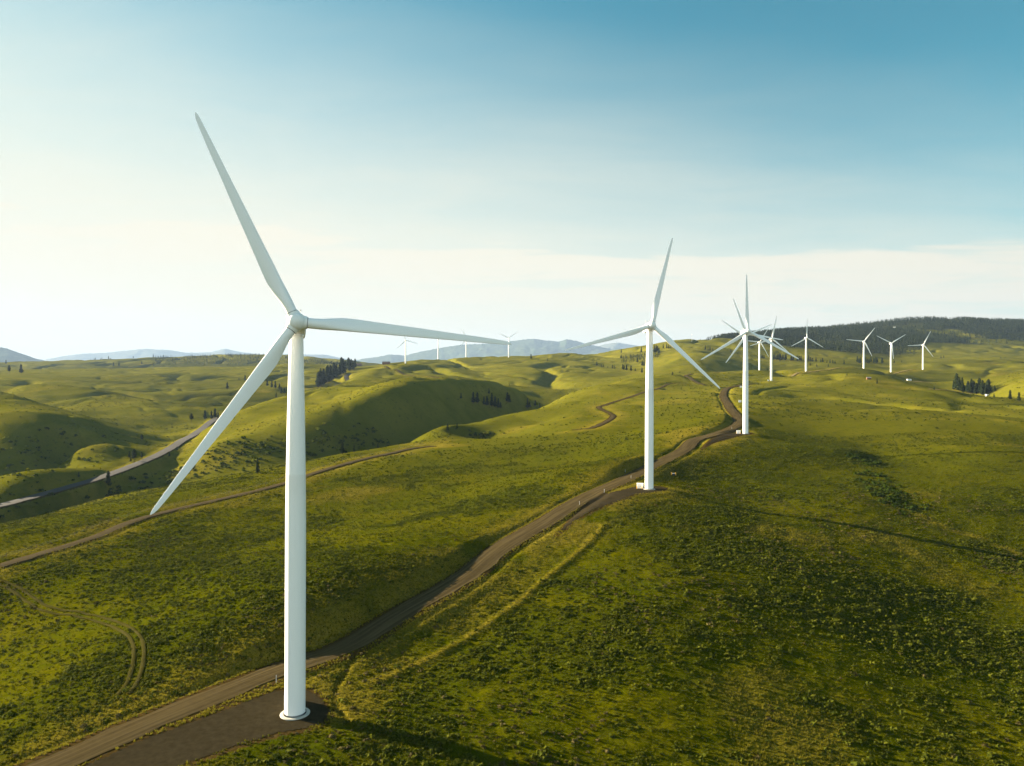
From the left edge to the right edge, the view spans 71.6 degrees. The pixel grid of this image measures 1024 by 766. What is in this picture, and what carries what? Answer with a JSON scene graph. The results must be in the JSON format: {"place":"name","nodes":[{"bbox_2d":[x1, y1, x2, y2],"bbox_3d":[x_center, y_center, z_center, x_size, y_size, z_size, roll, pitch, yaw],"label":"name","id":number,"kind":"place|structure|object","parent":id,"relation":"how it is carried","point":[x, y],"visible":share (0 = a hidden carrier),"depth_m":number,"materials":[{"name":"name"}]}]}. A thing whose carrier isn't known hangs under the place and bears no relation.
{"place":"outdoors","nodes":[
{"label":"outdoors","id":0,"kind":"place"},
{"bbox_2d":[0,347,43,361],"bbox_3d":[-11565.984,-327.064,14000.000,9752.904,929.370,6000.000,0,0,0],"label":"mountain","id":1,"kind":"structure","parent":0,"point":[7,355],"depth_m":13438.25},
{"bbox_2d":[44,349,353,360],"bbox_3d":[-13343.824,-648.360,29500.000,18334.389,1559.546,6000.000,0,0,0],"label":"mountain","id":2,"kind":"structure","parent":0,"point":[137,353],"depth_m":29068.31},
{"bbox_2d":[0,446,430,566],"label":"farm track","id":3,"kind":"structure","parent":0,"point":[74,543],"depth_m":307.36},
{"bbox_2d":[25,384,742,765],"bbox_3d":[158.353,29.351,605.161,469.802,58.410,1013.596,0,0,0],"label":"gravel road","id":4,"kind":"structure","parent":0,"point":[127,732],"depth_m":160.38,"materials":[{"name":"gravel"}]},
{"bbox_2d":[383,366,439,377],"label":"ridge track","id":5,"kind":"structure","parent":0,"point":[399,371],"depth_m":1791.14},
{"bbox_2d":[356,339,620,363],"bbox_3d":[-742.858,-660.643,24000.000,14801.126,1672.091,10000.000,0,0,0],"label":"mountain","id":6,"kind":"structure","parent":0,"point":[529,347],"depth_m":23042.52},
{"bbox_2d":[0,319,1023,765],"bbox_3d":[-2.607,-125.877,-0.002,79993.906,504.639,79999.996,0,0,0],"label":"terrain","id":7,"kind":"structure","parent":0,"point":[420,409],"depth_m":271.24,"materials":[{"name":"green plant"}]},
{"bbox_2d":[0,584,135,694],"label":"wheel rut","id":8,"kind":"structure","parent":7,"relation":"on","point":[128,636],"depth_m":170.83,"materials":[{"name":"brown soil"}]},
{"bbox_2d":[0,578,145,692],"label":"wheel rut","id":9,"kind":"structure","parent":7,"relation":"on","point":[142,664],"depth_m":172.99,"materials":[{"name":"brown soil"}]},
{"bbox_2d":[104,470,110,482],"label":"pine tree","id":10,"kind":"object","parent":7,"relation":"on","point":[107,479],"visible":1,"depth_m":582.25,"materials":[{"name":"green plant"}]},
{"bbox_2d":[0,417,218,506],"bbox_3d":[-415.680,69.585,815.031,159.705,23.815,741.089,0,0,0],"label":"highway","id":11,"kind":"structure","parent":7,"relation":"on","point":[179,442],"depth_m":632.19,"materials":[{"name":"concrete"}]},
{"bbox_2d":[131,449,136,457],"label":"pine tree","id":12,"kind":"object","parent":7,"relation":"on","point":[133,452],"visible":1,"depth_m":672.81,"materials":[{"name":"green plant"}]},
{"bbox_2d":[155,353,259,365],"bbox_3d":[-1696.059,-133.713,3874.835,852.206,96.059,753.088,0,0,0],"label":"forest","id":13,"kind":"object","parent":7,"relation":"on","point":[195,358],"visible":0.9,"depth_m":3841.20,"materials":[{"name":"green plant"}]},
{"bbox_2d":[87,690,328,765],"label":"gravel pad","id":14,"kind":"object","parent":7,"relation":"on","point":[255,718],"visible":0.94,"depth_m":117.58,"materials":[{"name":"gravel"}]},
{"bbox_2d":[150,112,510,720],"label":"wind turbine","id":15,"kind":"object","parent":14,"relation":"on","point":[293,333],"visible":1,"depth_m":122.78,"materials":[{"name":"white paint"}]},
{"bbox_2d":[212,408,217,417],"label":"pine tree","id":16,"kind":"object","parent":7,"relation":"on","point":[215,415],"visible":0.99,"depth_m":1160.85,"materials":[{"name":"green plant"}]},
{"bbox_2d":[6,444,425,556],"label":"wire fence","id":17,"kind":"object","parent":7,"relation":"on","point":[188,500],"visible":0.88,"depth_m":341.27,"materials":[{"name":"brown wood"}]},
{"bbox_2d":[255,458,259,473],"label":"pine tree","id":18,"kind":"object","parent":7,"relation":"on","point":[257,469],"visible":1,"depth_m":443.66,"materials":[{"name":"green plant"}]},
{"bbox_2d":[285,357,346,364],"bbox_3d":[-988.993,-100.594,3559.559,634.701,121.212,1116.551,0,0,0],"label":"forest","id":19,"kind":"object","parent":7,"relation":"on","point":[313,361],"visible":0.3,"depth_m":3491.67,"materials":[{"name":"green plant"}]},
{"bbox_2d":[314,371,321,384],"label":"pine tree","id":20,"kind":"object","parent":7,"relation":"on","point":[320,381],"visible":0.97,"depth_m":1816.30,"materials":[{"name":"green plant"}]},
{"bbox_2d":[320,370,324,384],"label":"pine tree","id":21,"kind":"object","parent":7,"relation":"on","point":[321,376],"visible":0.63,"depth_m":1858.59,"materials":[{"name":"green plant"}]},
{"bbox_2d":[325,367,332,381],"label":"pine tree","id":22,"kind":"object","parent":7,"relation":"on","point":[327,373],"visible":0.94,"depth_m":1899.49,"materials":[{"name":"green plant"}]},
{"bbox_2d":[332,363,337,379],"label":"pine tree","id":23,"kind":"object","parent":7,"relation":"on","point":[333,369],"visible":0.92,"depth_m":2022.37,"materials":[{"name":"green plant"}]},
{"bbox_2d":[340,360,344,375],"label":"pine tree","id":24,"kind":"object","parent":7,"relation":"on","point":[342,370],"visible":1,"depth_m":2044.08,"materials":[{"name":"green plant"}]},
{"bbox_2d":[340,441,344,452],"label":"pine tree","id":25,"kind":"object","parent":7,"relation":"on","point":[342,450],"visible":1,"depth_m":533.71,"materials":[{"name":"green plant"}]},
{"bbox_2d":[400,336,416,363],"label":"wind turbine","id":26,"kind":"object","parent":7,"relation":"on","point":[405,347],"visible":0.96,"depth_m":2112.26,"materials":[{"name":"white paint"}]},
{"bbox_2d":[0,421,930,519],"bbox_3d":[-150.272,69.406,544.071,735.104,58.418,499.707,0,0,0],"label":"shrubs","id":27,"kind":"object","parent":7,"relation":"on","point":[887,489],"visible":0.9,"depth_m":637.62,"materials":[{"name":"green plant"}]},
{"bbox_2d":[475,392,479,401],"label":"pine tree","id":28,"kind":"object","parent":7,"relation":"on","point":[477,398],"visible":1,"depth_m":1025.98,"materials":[{"name":"green plant"}]},
{"bbox_2d":[490,393,493,406],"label":"pine tree","id":29,"kind":"object","parent":7,"relation":"on","point":[491,402],"visible":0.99,"depth_m":1057.60,"materials":[{"name":"green plant"}]},
{"bbox_2d":[0,482,1023,765],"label":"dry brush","id":30,"kind":"object","parent":7,"relation":"on","point":[530,712],"visible":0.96,"depth_m":163.70,"materials":[{"name":"green plant"}]},
{"bbox_2d":[0,370,1023,509],"bbox_3d":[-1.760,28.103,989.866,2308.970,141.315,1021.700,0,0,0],"label":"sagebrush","id":31,"kind":"object","parent":7,"relation":"on","point":[577,418],"visible":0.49,"depth_m":742.75,"materials":[{"name":"green plant"}]},
{"bbox_2d":[560,486,665,530],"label":"gravel pad","id":32,"kind":"object","parent":7,"relation":"on","point":[601,500],"visible":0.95,"depth_m":282.48,"materials":[{"name":"gravel"}]},
{"bbox_2d":[637,483,642,488],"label":"transformer cabinet","id":33,"kind":"object","parent":32,"relation":"on","point":[639,485],"visible":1,"depth_m":299.56,"materials":[{"name":"white metal"}]},
{"bbox_2d":[566,238,719,489],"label":"wind turbine","id":34,"kind":"object","parent":32,"relation":"on","point":[648,328],"visible":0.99,"depth_m":296.17,"materials":[{"name":"white paint"}]},
{"bbox_2d":[620,349,659,361],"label":"forest","id":35,"kind":"object","parent":7,"relation":"on","point":[637,355],"visible":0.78,"depth_m":2332.78,"materials":[{"name":"green plant"}]},
{"bbox_2d":[705,432,751,445],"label":"gravel pad","id":36,"kind":"object","parent":7,"relation":"on","point":[720,437],"visible":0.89,"depth_m":458.74,"materials":[{"name":"gravel"}]},
{"bbox_2d":[701,275,798,433],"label":"wind turbine","id":37,"kind":"object","parent":36,"relation":"on","point":[745,332],"visible":0.98,"depth_m":472.35,"materials":[{"name":"white paint"}]},
{"bbox_2d":[722,320,771,335],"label":"wind turbine","id":38,"kind":"object","parent":7,"relation":"on","point":[739,332],"visible":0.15,"depth_m":948.84,"materials":[{"name":"white paint"}]},
{"bbox_2d":[726,299,781,361],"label":"wind turbine","id":39,"kind":"object","parent":7,"relation":"on","point":[742,340],"visible":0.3,"depth_m":707.93,"materials":[{"name":"white paint"}]},
{"bbox_2d":[751,329,768,369],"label":"wind turbine","id":40,"kind":"object","parent":7,"relation":"on","point":[759,349],"visible":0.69,"depth_m":1563.29,"materials":[{"name":"white paint"}]},
{"bbox_2d":[750,317,787,380],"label":"wind turbine","id":41,"kind":"object","parent":7,"relation":"on","point":[770,339],"visible":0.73,"depth_m":1155.08,"materials":[{"name":"white paint"}]},
{"bbox_2d":[792,329,821,370],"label":"wind turbine","id":42,"kind":"object","parent":7,"relation":"on","point":[806,338],"visible":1,"depth_m":1450.56,"materials":[{"name":"white paint"}]},
{"bbox_2d":[846,328,874,368],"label":"wind turbine","id":43,"kind":"object","parent":7,"relation":"on","point":[864,343],"visible":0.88,"depth_m":1601.26,"materials":[{"name":"white paint"}]},
{"bbox_2d":[705,316,1023,355],"bbox_3d":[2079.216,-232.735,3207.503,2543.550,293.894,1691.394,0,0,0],"label":"forest","id":44,"kind":"object","parent":7,"relation":"on","point":[835,332],"visible":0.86,"depth_m":3210.16,"materials":[{"name":"green plant"}]},
{"bbox_2d":[878,334,905,371],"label":"wind turbine","id":45,"kind":"object","parent":7,"relation":"on","point":[891,347],"visible":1,"depth_m":1672.80,"materials":[{"name":"white paint"}]},
{"bbox_2d":[908,331,932,369],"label":"wind turbine","id":46,"kind":"object","parent":7,"relation":"on","point":[923,345],"visible":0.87,"depth_m":1800.02,"materials":[{"name":"white paint"}]},
{"bbox_2d":[953,375,957,389],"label":"pine tree","id":47,"kind":"object","parent":7,"relation":"on","point":[956,382],"visible":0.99,"depth_m":1189.56,"materials":[{"name":"green plant"}]},
{"bbox_2d":[956,377,960,391],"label":"pine tree","id":48,"kind":"object","parent":7,"relation":"on","point":[958,385],"visible":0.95,"depth_m":1181.12,"materials":[{"name":"green plant"}]},
{"bbox_2d":[965,381,969,391],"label":"pine tree","id":49,"kind":"object","parent":7,"relation":"on","point":[967,388],"visible":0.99,"depth_m":1168.52,"materials":[{"name":"green plant"}]},
{"bbox_2d":[984,379,991,392],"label":"pine tree","id":50,"kind":"object","parent":7,"relation":"on","point":[988,386],"visible":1,"depth_m":1136.66,"materials":[{"name":"green plant"}]},
{"bbox_2d":[0,0,1023,359],"label":"sky","id":51,"kind":"structure","parent":0,"point":[529,169],"materials":[{"name":"blue"}]},
{"bbox_2d":[600,343,635,348],"bbox_3d":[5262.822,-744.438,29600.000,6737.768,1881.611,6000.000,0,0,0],"label":"mountain","id":52,"kind":"structure","parent":0,"point":[616,345],"depth_m":28946.81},
{"bbox_2d":[584,383,672,428],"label":"hill track","id":53,"kind":"structure","parent":0,"point":[610,418],"depth_m":741.01,"materials":[{"name":"brown soil"}]},
{"bbox_2d":[685,372,714,384],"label":"loop track","id":54,"kind":"structure","parent":0,"point":[691,378],"depth_m":1068.08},
{"bbox_2d":[792,367,921,375],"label":"turbine track","id":55,"kind":"structure","parent":0,"point":[848,367],"depth_m":1500.84,"materials":[{"name":"soil"}]}
]}

